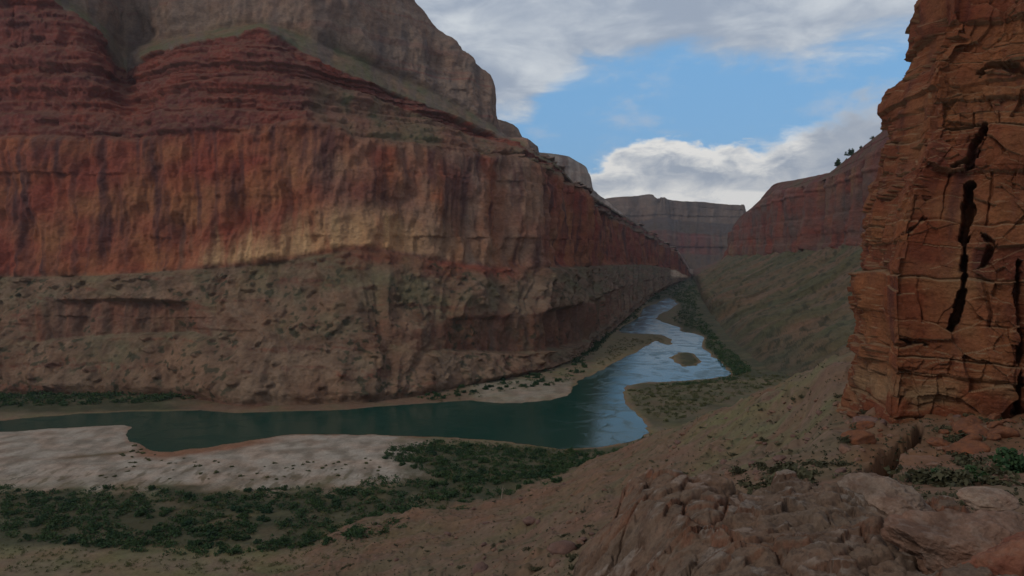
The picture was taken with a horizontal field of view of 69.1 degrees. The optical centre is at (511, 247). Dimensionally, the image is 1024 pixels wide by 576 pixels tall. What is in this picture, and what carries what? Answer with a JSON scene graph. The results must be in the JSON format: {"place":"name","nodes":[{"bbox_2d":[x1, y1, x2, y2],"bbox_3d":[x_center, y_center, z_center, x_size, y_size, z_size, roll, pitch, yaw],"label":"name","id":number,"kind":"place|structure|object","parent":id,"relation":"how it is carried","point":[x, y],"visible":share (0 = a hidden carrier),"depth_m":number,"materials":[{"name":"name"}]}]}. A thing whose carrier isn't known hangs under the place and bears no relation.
{"place":"outdoors","nodes":[
{"label":"outdoors","id":0,"kind":"place"},
{"bbox_2d":[0,0,694,405],"bbox_3d":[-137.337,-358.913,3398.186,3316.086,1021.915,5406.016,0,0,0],"label":"canyon wall","id":1,"kind":"structure","parent":0,"point":[270,202],"depth_m":887.92,"materials":[{"name":"stone"}]},
{"bbox_2d":[0,298,730,451],"bbox_3d":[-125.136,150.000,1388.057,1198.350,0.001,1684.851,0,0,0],"label":"river","id":2,"kind":"structure","parent":0,"point":[594,411],"depth_m":654.55,"materials":[{"name":"teal liquid"}]},
{"bbox_2d":[0,269,1023,575],"bbox_3d":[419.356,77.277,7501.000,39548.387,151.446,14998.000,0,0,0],"label":"ground","id":3,"kind":"structure","parent":0,"point":[76,459],"depth_m":391.27,"materials":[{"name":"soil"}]},
{"bbox_2d":[9,508,22,514],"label":"riverside shrub","id":4,"kind":"object","parent":3,"relation":"on","point":[17,511],"visible":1,"depth_m":409.66,"materials":[{"name":"green plant"}]},
{"bbox_2d":[17,533,31,541],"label":"riverside shrub","id":5,"kind":"object","parent":3,"relation":"on","point":[27,537],"visible":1,"depth_m":373.70,"materials":[{"name":"green plant"}]},
{"bbox_2d":[29,519,39,526],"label":"riverside shrub","id":6,"kind":"object","parent":3,"relation":"on","point":[35,524],"visible":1,"depth_m":392.73,"materials":[{"name":"green plant"}]},
{"bbox_2d":[41,532,57,539],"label":"riverside shrub","id":7,"kind":"object","parent":3,"relation":"on","point":[49,535],"visible":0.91,"depth_m":376.33,"materials":[{"name":"green plant"}]},
{"bbox_2d":[54,496,64,500],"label":"riverside shrub","id":8,"kind":"object","parent":3,"relation":"on","point":[57,498],"visible":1,"depth_m":431.76,"materials":[{"name":"green plant"}]},
{"bbox_2d":[63,537,81,545],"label":"riverside shrub","id":9,"kind":"object","parent":3,"relation":"on","point":[70,540],"visible":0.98,"depth_m":367.64,"materials":[{"name":"green plant"}]},
{"bbox_2d":[89,523,101,530],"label":"riverside shrub","id":10,"kind":"object","parent":3,"relation":"on","point":[95,527],"visible":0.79,"depth_m":387.75,"materials":[{"name":"green plant"}]},
{"bbox_2d":[102,484,115,490],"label":"riverside shrub","id":11,"kind":"object","parent":3,"relation":"on","point":[105,486],"visible":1,"depth_m":452.01,"materials":[{"name":"green plant"}]},
{"bbox_2d":[110,531,124,538],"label":"riverside shrub","id":12,"kind":"object","parent":3,"relation":"on","point":[115,534],"visible":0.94,"depth_m":375.92,"materials":[{"name":"green plant"}]},
{"bbox_2d":[133,537,145,546],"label":"riverside shrub","id":13,"kind":"object","parent":3,"relation":"on","point":[138,542],"visible":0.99,"depth_m":365.43,"materials":[{"name":"green plant"}]},
{"bbox_2d":[134,508,150,516],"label":"riverside shrub","id":14,"kind":"object","parent":3,"relation":"on","point":[141,511],"visible":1,"depth_m":405.58,"materials":[{"name":"green plant"}]},
{"bbox_2d":[135,505,155,512],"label":"riverside shrub","id":15,"kind":"object","parent":3,"relation":"on","point":[146,507],"visible":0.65,"depth_m":412.85,"materials":[{"name":"green plant"}]},
{"bbox_2d":[152,522,162,529],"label":"riverside shrub","id":16,"kind":"object","parent":3,"relation":"on","point":[158,525],"visible":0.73,"depth_m":386.75,"materials":[{"name":"green plant"}]},
{"bbox_2d":[158,511,167,516],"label":"riverside shrub","id":17,"kind":"object","parent":3,"relation":"on","point":[163,514],"visible":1,"depth_m":406.42,"materials":[{"name":"green plant"}]},
{"bbox_2d":[159,506,175,512],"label":"riverside shrub","id":18,"kind":"object","parent":3,"relation":"on","point":[162,508],"visible":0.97,"depth_m":413.13,"materials":[{"name":"green plant"}]},
{"bbox_2d":[169,530,181,536],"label":"riverside shrub","id":19,"kind":"object","parent":3,"relation":"on","point":[179,532],"visible":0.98,"depth_m":379.19,"materials":[{"name":"green plant"}]},
{"bbox_2d":[172,514,185,522],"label":"riverside shrub","id":20,"kind":"object","parent":3,"relation":"on","point":[180,517],"visible":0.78,"depth_m":397.95,"materials":[{"name":"green plant"}]},
{"bbox_2d":[180,519,191,526],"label":"riverside shrub","id":21,"kind":"object","parent":3,"relation":"on","point":[186,523],"visible":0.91,"depth_m":390.65,"materials":[{"name":"green plant"}]},
{"bbox_2d":[194,538,209,547],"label":"riverside shrub","id":22,"kind":"object","parent":3,"relation":"on","point":[200,541],"visible":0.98,"depth_m":366.77,"materials":[{"name":"green plant"}]},
{"bbox_2d":[201,542,213,548],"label":"riverside shrub","id":23,"kind":"object","parent":3,"relation":"on","point":[208,545],"visible":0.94,"depth_m":363.82,"materials":[{"name":"green plant"}]},
{"bbox_2d":[204,523,213,531],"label":"riverside shrub","id":24,"kind":"object","parent":3,"relation":"on","point":[208,526],"visible":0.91,"depth_m":385.04,"materials":[{"name":"green plant"}]},
{"bbox_2d":[206,530,220,539],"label":"riverside shrub","id":25,"kind":"object","parent":3,"relation":"on","point":[209,532],"visible":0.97,"depth_m":376.61,"materials":[{"name":"green plant"}]},
{"bbox_2d":[230,505,241,510],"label":"riverside shrub","id":26,"kind":"object","parent":3,"relation":"on","point":[234,507],"visible":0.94,"depth_m":416.04,"materials":[{"name":"green plant"}]},
{"bbox_2d":[231,533,242,540],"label":"riverside shrub","id":27,"kind":"object","parent":3,"relation":"on","point":[234,537],"visible":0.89,"depth_m":373.40,"materials":[{"name":"green plant"}]},
{"bbox_2d":[238,512,248,519],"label":"riverside shrub","id":28,"kind":"object","parent":3,"relation":"on","point":[244,515],"visible":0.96,"depth_m":402.54,"materials":[{"name":"green plant"}]},
{"bbox_2d":[238,534,250,540],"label":"riverside shrub","id":29,"kind":"object","parent":3,"relation":"on","point":[244,537],"visible":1,"depth_m":373.09,"materials":[{"name":"green plant"}]},
{"bbox_2d":[241,508,252,513],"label":"riverside shrub","id":30,"kind":"object","parent":3,"relation":"on","point":[246,511],"visible":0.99,"depth_m":411.61,"materials":[{"name":"green plant"}]},
{"bbox_2d":[261,507,273,513],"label":"riverside shrub","id":31,"kind":"object","parent":3,"relation":"on","point":[269,510],"visible":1,"depth_m":410.85,"materials":[{"name":"green plant"}]},
{"bbox_2d":[267,538,278,544],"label":"riverside shrub","id":32,"kind":"object","parent":3,"relation":"on","point":[275,540],"visible":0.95,"depth_m":368.75,"materials":[{"name":"green plant"}]},
{"bbox_2d":[278,485,287,490],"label":"riverside shrub","id":33,"kind":"object","parent":3,"relation":"on","point":[283,487],"visible":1,"depth_m":450.69,"materials":[{"name":"green plant"}]},
{"bbox_2d":[279,538,287,546],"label":"riverside shrub","id":34,"kind":"object","parent":3,"relation":"on","point":[284,543],"visible":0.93,"depth_m":366.67,"materials":[{"name":"green plant"}]},
{"bbox_2d":[302,530,311,537],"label":"riverside shrub","id":35,"kind":"object","parent":3,"relation":"on","point":[308,533],"visible":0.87,"depth_m":379.11,"materials":[{"name":"green plant"}]},
{"bbox_2d":[303,538,316,544],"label":"riverside shrub","id":36,"kind":"object","parent":3,"relation":"on","point":[307,541],"visible":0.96,"depth_m":368.23,"materials":[{"name":"green plant"}]},
{"bbox_2d":[311,500,324,508],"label":"riverside shrub","id":37,"kind":"object","parent":3,"relation":"on","point":[319,504],"visible":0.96,"depth_m":420.73,"materials":[{"name":"green plant"}]},
{"bbox_2d":[322,536,335,542],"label":"riverside shrub","id":38,"kind":"object","parent":3,"relation":"on","point":[328,538],"visible":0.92,"depth_m":361.21,"materials":[{"name":"green plant"}]},
{"bbox_2d":[329,501,341,507],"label":"riverside shrub","id":39,"kind":"object","parent":3,"relation":"on","point":[338,504],"visible":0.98,"depth_m":420.71,"materials":[{"name":"green plant"}]},
{"bbox_2d":[353,530,363,537],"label":"riverside shrub","id":40,"kind":"object","parent":3,"relation":"on","point":[359,533],"visible":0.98,"depth_m":354.20,"materials":[{"name":"green plant"}]},
{"bbox_2d":[0,279,751,558],"bbox_3d":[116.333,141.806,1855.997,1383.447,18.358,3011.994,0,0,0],"label":"riverside vegetation","id":41,"kind":"object","parent":3,"relation":"on","point":[126,543],"visible":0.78,"depth_m":435.81,"materials":[{"name":"green plant"}]},
{"bbox_2d":[0,336,787,573],"bbox_3d":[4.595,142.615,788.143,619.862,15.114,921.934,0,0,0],"label":"olive undergrowth","id":42,"kind":"object","parent":3,"relation":"on","point":[421,490],"visible":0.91,"depth_m":421.47,"materials":[{"name":"green plant"}]},
{"bbox_2d":[428,481,439,488],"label":"riverside shrub","id":43,"kind":"object","parent":3,"relation":"on","point":[431,484],"visible":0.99,"depth_m":455.73,"materials":[{"name":"green plant"}]},
{"bbox_2d":[435,472,444,477],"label":"riverside shrub","id":44,"kind":"object","parent":3,"relation":"on","point":[439,474],"visible":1,"depth_m":475.02,"materials":[{"name":"green plant"}]},
{"bbox_2d":[448,491,458,497],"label":"riverside shrub","id":45,"kind":"object","parent":3,"relation":"on","point":[451,494],"visible":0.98,"depth_m":439.18,"materials":[{"name":"green plant"}]},
{"bbox_2d":[462,491,471,497],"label":"riverside shrub","id":46,"kind":"object","parent":3,"relation":"on","point":[467,494],"visible":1,"depth_m":439.57,"materials":[{"name":"green plant"}]},
{"bbox_2d":[472,561,487,573],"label":"rock","id":47,"kind":"object","parent":3,"relation":"on","point":[481,566],"visible":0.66,"depth_m":167.05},
{"bbox_2d":[478,457,489,462],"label":"riverside shrub","id":48,"kind":"object","parent":3,"relation":"on","point":[482,459],"visible":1,"depth_m":507.34,"materials":[{"name":"green plant"}]},
{"bbox_2d":[522,516,535,525],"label":"rock","id":49,"kind":"object","parent":3,"relation":"on","point":[528,520],"visible":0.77,"depth_m":274.73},
{"bbox_2d":[523,480,534,484],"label":"riverside shrub","id":50,"kind":"object","parent":3,"relation":"on","point":[525,482],"visible":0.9,"depth_m":460.00,"materials":[{"name":"green plant"}]},
{"bbox_2d":[541,473,553,477],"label":"riverside shrub","id":51,"kind":"object","parent":3,"relation":"on","point":[546,474],"visible":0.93,"depth_m":475.03,"materials":[{"name":"green plant"}]},
{"bbox_2d":[549,558,560,567],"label":"stone","id":52,"kind":"object","parent":3,"relation":"on","point":[552,563],"visible":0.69,"depth_m":97.56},
{"bbox_2d":[551,476,562,482],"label":"riverside shrub","id":53,"kind":"object","parent":3,"relation":"on","point":[557,479],"visible":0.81,"depth_m":434.44,"materials":[{"name":"green plant"}]},
{"bbox_2d":[546,540,576,554],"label":"rock","id":54,"kind":"object","parent":3,"relation":"on","point":[563,547],"visible":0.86,"depth_m":123.54,"materials":[{"name":"stone"}]},
{"bbox_2d":[728,465,747,473],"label":"desert bush","id":55,"kind":"object","parent":3,"relation":"on","point":[736,469],"visible":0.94,"depth_m":84.99,"materials":[{"name":"green plant"}]},
{"bbox_2d":[736,479,770,494],"bbox_3d":[12.074,11.996,37.210,1.746,0.718,1.548,0,0,25],"label":"desert bush","id":56,"kind":"object","parent":3,"relation":"on","point":[751,486],"visible":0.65,"depth_m":37.32,"materials":[{"name":"green plant"}]},
{"bbox_2d":[750,462,769,469],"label":"desert bush","id":57,"kind":"object","parent":3,"relation":"on","point":[762,464],"visible":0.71,"depth_m":76.14,"materials":[{"name":"green plant"}]},
{"bbox_2d":[761,475,771,483],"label":"desert bush","id":58,"kind":"object","parent":3,"relation":"on","point":[764,477],"visible":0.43,"depth_m":45.63,"materials":[{"name":"green plant"}]},
{"bbox_2d":[759,464,780,473],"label":"desert bush","id":59,"kind":"object","parent":3,"relation":"on","point":[773,469],"visible":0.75,"depth_m":57.97,"materials":[{"name":"green plant"}]},
{"bbox_2d":[772,455,785,461],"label":"stone","id":60,"kind":"object","parent":3,"relation":"on","point":[775,458],"visible":0.86,"depth_m":80.78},
{"bbox_2d":[774,461,798,469],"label":"desert bush","id":61,"kind":"object","parent":3,"relation":"on","point":[777,464],"visible":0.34,"depth_m":58.65,"materials":[{"name":"green plant"}]},
{"bbox_2d":[771,468,815,483],"bbox_3d":[14.141,11.321,36.581,2.427,1.151,2.001,0,0,-29],"label":"desert bush","id":62,"kind":"object","parent":3,"relation":"on","point":[802,474],"visible":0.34,"depth_m":36.08,"materials":[{"name":"green plant"}]},
{"bbox_2d":[573,467,1017,575],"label":"rock outcrop","id":63,"kind":"object","parent":3,"relation":"on","point":[678,522],"visible":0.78,"depth_m":13.96,"materials":[{"name":"stone"}]},
{"bbox_2d":[880,508,1023,574],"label":"boulder","id":64,"kind":"object","parent":63,"relation":"on","point":[931,542],"visible":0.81,"depth_m":11.43,"materials":[{"name":"stone"}]},
{"bbox_2d":[956,531,1023,575],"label":"boulder","id":65,"kind":"object","parent":63,"relation":"on","point":[1005,556],"visible":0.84,"depth_m":10.07,"materials":[{"name":"stone"}]},
{"bbox_2d":[778,461,823,473],"bbox_3d":[19.517,15.158,50.426,3.064,1.054,1.836,0,0,37],"label":"desert bush","id":66,"kind":"object","parent":3,"relation":"on","point":[782,466],"visible":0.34,"depth_m":50.68,"materials":[{"name":"green plant"}]},
{"bbox_2d":[806,458,828,466],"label":"desert bush","id":67,"kind":"object","parent":3,"relation":"on","point":[820,463],"visible":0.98,"depth_m":66.65,"materials":[{"name":"green plant"}]},
{"bbox_2d":[834,467,846,472],"bbox_3d":[21.791,14.851,49.493,1.076,0.477,0.664,0,0,-43],"label":"stone","id":68,"kind":"object","parent":3,"relation":"on","point":[840,470],"visible":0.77,"depth_m":49.27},
{"bbox_2d":[832,459,852,466],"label":"desert bush","id":69,"kind":"object","parent":3,"relation":"on","point":[842,462],"visible":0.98,"depth_m":65.63,"materials":[{"name":"green plant"}]},
{"bbox_2d":[836,435,850,442],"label":"desert bush","id":70,"kind":"object","parent":3,"relation":"on","point":[844,439],"visible":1,"depth_m":78.03,"materials":[{"name":"green plant"}]},
{"bbox_2d":[838,444,850,453],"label":"stone","id":71,"kind":"object","parent":3,"relation":"on","point":[843,448],"visible":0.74,"depth_m":68.72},
{"bbox_2d":[846,411,858,417],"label":"fallen block","id":72,"kind":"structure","parent":3,"relation":"on","point":[851,414],"depth_m":98.68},
{"bbox_2d":[841,429,876,444],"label":"fallen block","id":73,"kind":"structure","parent":3,"relation":"on","point":[858,437],"depth_m":77.91,"materials":[{"name":"stone"}]},
{"bbox_2d":[855,421,874,429],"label":"fallen block","id":74,"kind":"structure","parent":3,"relation":"on","point":[860,425],"depth_m":87.05,"materials":[{"name":"stone"}]},
{"bbox_2d":[852,415,878,422],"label":"rock","id":75,"kind":"object","parent":3,"relation":"on","point":[864,418],"visible":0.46,"depth_m":90.45,"materials":[{"name":"stone"}]},
{"bbox_2d":[837,472,932,514],"bbox_3d":[7.622,5.421,15.484,1.860,1.386,2.257,0,0,-44],"label":"boulder","id":76,"kind":"object","parent":3,"relation":"on","point":[888,495],"visible":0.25,"depth_m":15.06,"materials":[{"name":"stone"}]},
{"bbox_2d":[883,464,954,483],"bbox_3d":[21.982,12.286,40.010,3.673,1.085,1.383,0,0,9],"label":"desert bush","id":77,"kind":"object","parent":3,"relation":"on","point":[919,476],"visible":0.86,"depth_m":39.95,"materials":[{"name":"green plant"}]},
{"bbox_2d":[835,0,1023,423],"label":"rock pillar","id":78,"kind":"object","parent":3,"relation":"on","point":[936,299],"visible":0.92,"depth_m":95.19,"materials":[{"name":"stone"}]},
{"bbox_2d":[925,462,941,466],"bbox_3d":[32.413,16.666,57.114,0.982,0.478,1.110,-2,-6,-26],"label":"stone","id":79,"kind":"object","parent":3,"relation":"on","point":[933,464],"visible":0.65,"depth_m":56.90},
{"bbox_2d":[926,437,950,446],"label":"fallen block","id":80,"kind":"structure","parent":3,"relation":"on","point":[936,441],"depth_m":71.70,"materials":[{"name":"stone"}]},
{"bbox_2d":[930,468,951,481],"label":"green bush","id":81,"kind":"object","parent":3,"relation":"on","point":[933,469],"visible":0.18,"depth_m":40.47,"materials":[{"name":"green plant"}]},
{"bbox_2d":[931,425,952,431],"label":"desert bush","id":82,"kind":"object","parent":3,"relation":"on","point":[942,427],"visible":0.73,"depth_m":80.22,"materials":[{"name":"green plant"}]},
{"bbox_2d":[924,471,962,486],"bbox_3d":[22.898,12.469,39.605,2.206,0.783,3.644,0,0,7],"label":"desert bush","id":83,"kind":"object","parent":3,"relation":"on","point":[941,484],"visible":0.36,"depth_m":39.06,"materials":[{"name":"green plant"}]},
{"bbox_2d":[938,429,949,433],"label":"fallen block","id":84,"kind":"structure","parent":3,"relation":"on","point":[944,431],"depth_m":78.74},
{"bbox_2d":[942,433,955,442],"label":"desert bush","id":85,"kind":"object","parent":3,"relation":"on","point":[949,438],"visible":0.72,"depth_m":76.44,"materials":[{"name":"green plant"}]},
{"bbox_2d":[931,468,975,486],"bbox_3d":[23.695,12.261,39.773,2.422,1.113,1.999,0,0,-42],"label":"desert bush","id":86,"kind":"object","parent":3,"relation":"on","point":[966,476],"visible":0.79,"depth_m":39.38,"materials":[{"name":"green plant"}]},
{"bbox_2d":[953,433,962,440],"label":"desert bush","id":87,"kind":"object","parent":3,"relation":"on","point":[957,437],"visible":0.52,"depth_m":75.74,"materials":[{"name":"green plant"}]},
{"bbox_2d":[946,450,972,461],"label":"desert bush","id":88,"kind":"object","parent":3,"relation":"on","point":[956,454],"visible":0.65,"depth_m":57.17,"materials":[{"name":"green plant"}]},
{"bbox_2d":[952,420,972,436],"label":"fallen block","id":89,"kind":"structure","parent":3,"relation":"on","point":[957,426],"depth_m":77.15,"materials":[{"name":"stone"}]},
{"bbox_2d":[935,466,989,475],"bbox_3d":[24.700,12.438,40.818,2.798,0.636,1.185,0,0,33],"label":"desert bush","id":90,"kind":"object","parent":3,"relation":"on","point":[943,468],"visible":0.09,"depth_m":41.39,"materials":[{"name":"green plant"}]},
{"bbox_2d":[945,440,990,454],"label":"fallen block","id":91,"kind":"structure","parent":3,"relation":"on","point":[973,446],"depth_m":64.21,"materials":[{"name":"stone"}]},
{"bbox_2d":[957,433,982,441],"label":"fallen block","id":92,"kind":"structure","parent":3,"relation":"on","point":[972,436],"depth_m":71.50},
{"bbox_2d":[957,415,983,423],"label":"fallen block","id":93,"kind":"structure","parent":3,"relation":"on","point":[973,419],"depth_m":80.07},
{"bbox_2d":[952,455,992,466],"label":"desert bush","id":94,"kind":"object","parent":3,"relation":"on","point":[983,460],"visible":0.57,"depth_m":52.00,"materials":[{"name":"green plant"}]},
{"bbox_2d":[961,464,988,482],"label":"green bush","id":95,"kind":"object","parent":3,"relation":"on","point":[969,467],"visible":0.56,"depth_m":40.22,"materials":[{"name":"green plant"}]},
{"bbox_2d":[962,423,988,438],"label":"fallen block","id":96,"kind":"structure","parent":3,"relation":"on","point":[978,429],"depth_m":75.07,"materials":[{"name":"stone"}]},
{"bbox_2d":[956,486,1019,510],"bbox_3d":[17.348,9.129,26.993,2.114,0.782,1.713,0,0,-15],"label":"boulder","id":97,"kind":"object","parent":3,"relation":"on","point":[975,498],"visible":0.93,"depth_m":26.64,"materials":[{"name":"stone"}]},
{"bbox_2d":[984,413,1000,421],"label":"fallen block","id":98,"kind":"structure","parent":3,"relation":"on","point":[994,416],"depth_m":86.67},
{"bbox_2d":[964,470,1023,485],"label":"desert bush","id":99,"kind":"object","parent":3,"relation":"on","point":[991,480],"visible":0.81,"depth_m":39.02,"materials":[{"name":"green plant"}]},
{"bbox_2d":[987,432,1001,440],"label":"fallen block","id":100,"kind":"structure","parent":3,"relation":"on","point":[992,436],"depth_m":70.73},
{"bbox_2d":[987,421,1002,428],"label":"fallen block","id":101,"kind":"object","parent":3,"relation":"on","point":[992,424],"depth_m":75.60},
{"bbox_2d":[970,459,1020,478],"bbox_3d":[27.001,12.503,41.451,1.888,0.833,2.975,0,0,-20],"label":"desert bush","id":102,"kind":"object","parent":3,"relation":"on","point":[998,471],"visible":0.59,"depth_m":41.53,"materials":[{"name":"green plant"}]},
{"bbox_2d":[985,425,1020,437],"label":"fallen block","id":103,"kind":"object","parent":3,"relation":"on","point":[1005,432],"depth_m":72.85,"materials":[{"name":"stone"}]},
{"bbox_2d":[988,447,1023,472],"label":"green bush","id":104,"kind":"object","parent":3,"relation":"on","point":[1015,463],"visible":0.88,"depth_m":46.65,"materials":[{"name":"green plant"}]},
{"bbox_2d":[498,119,549,156],"bbox_3d":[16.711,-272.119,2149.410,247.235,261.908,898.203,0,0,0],"label":"canyon wall","id":105,"kind":"structure","parent":0,"point":[510,130],"depth_m":1829.18,"materials":[{"name":"stone"}]},
{"bbox_2d":[539,152,628,218],"bbox_3d":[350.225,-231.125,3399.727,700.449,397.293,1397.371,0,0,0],"label":"canyon wall","id":106,"kind":"structure","parent":0,"point":[575,170],"depth_m":3081.03,"materials":[{"name":"stone"}]},
{"bbox_2d":[415,0,916,210],"label":"sky","id":107,"kind":"structure","parent":0,"point":[710,101],"materials":[{"name":"blue"}]},
{"bbox_2d":[605,194,745,268],"bbox_3d":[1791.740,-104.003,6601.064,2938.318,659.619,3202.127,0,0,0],"label":"canyon wall","id":108,"kind":"structure","parent":0,"point":[695,233],"depth_m":5849.26,"materials":[{"name":"stone"}]},
{"bbox_2d":[691,130,889,376],"bbox_3d":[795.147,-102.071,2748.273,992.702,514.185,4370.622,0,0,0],"label":"canyon wall","id":109,"kind":"structure","parent":0,"point":[773,283],"depth_m":1493.08,"materials":[{"name":"stone"}]},
{"bbox_2d":[844,148,853,155],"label":"juniper tree","id":110,"kind":"object","parent":109,"relation":"on","point":[850,152],"visible":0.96,"depth_m":1653.17,"materials":[{"name":"green plant"}]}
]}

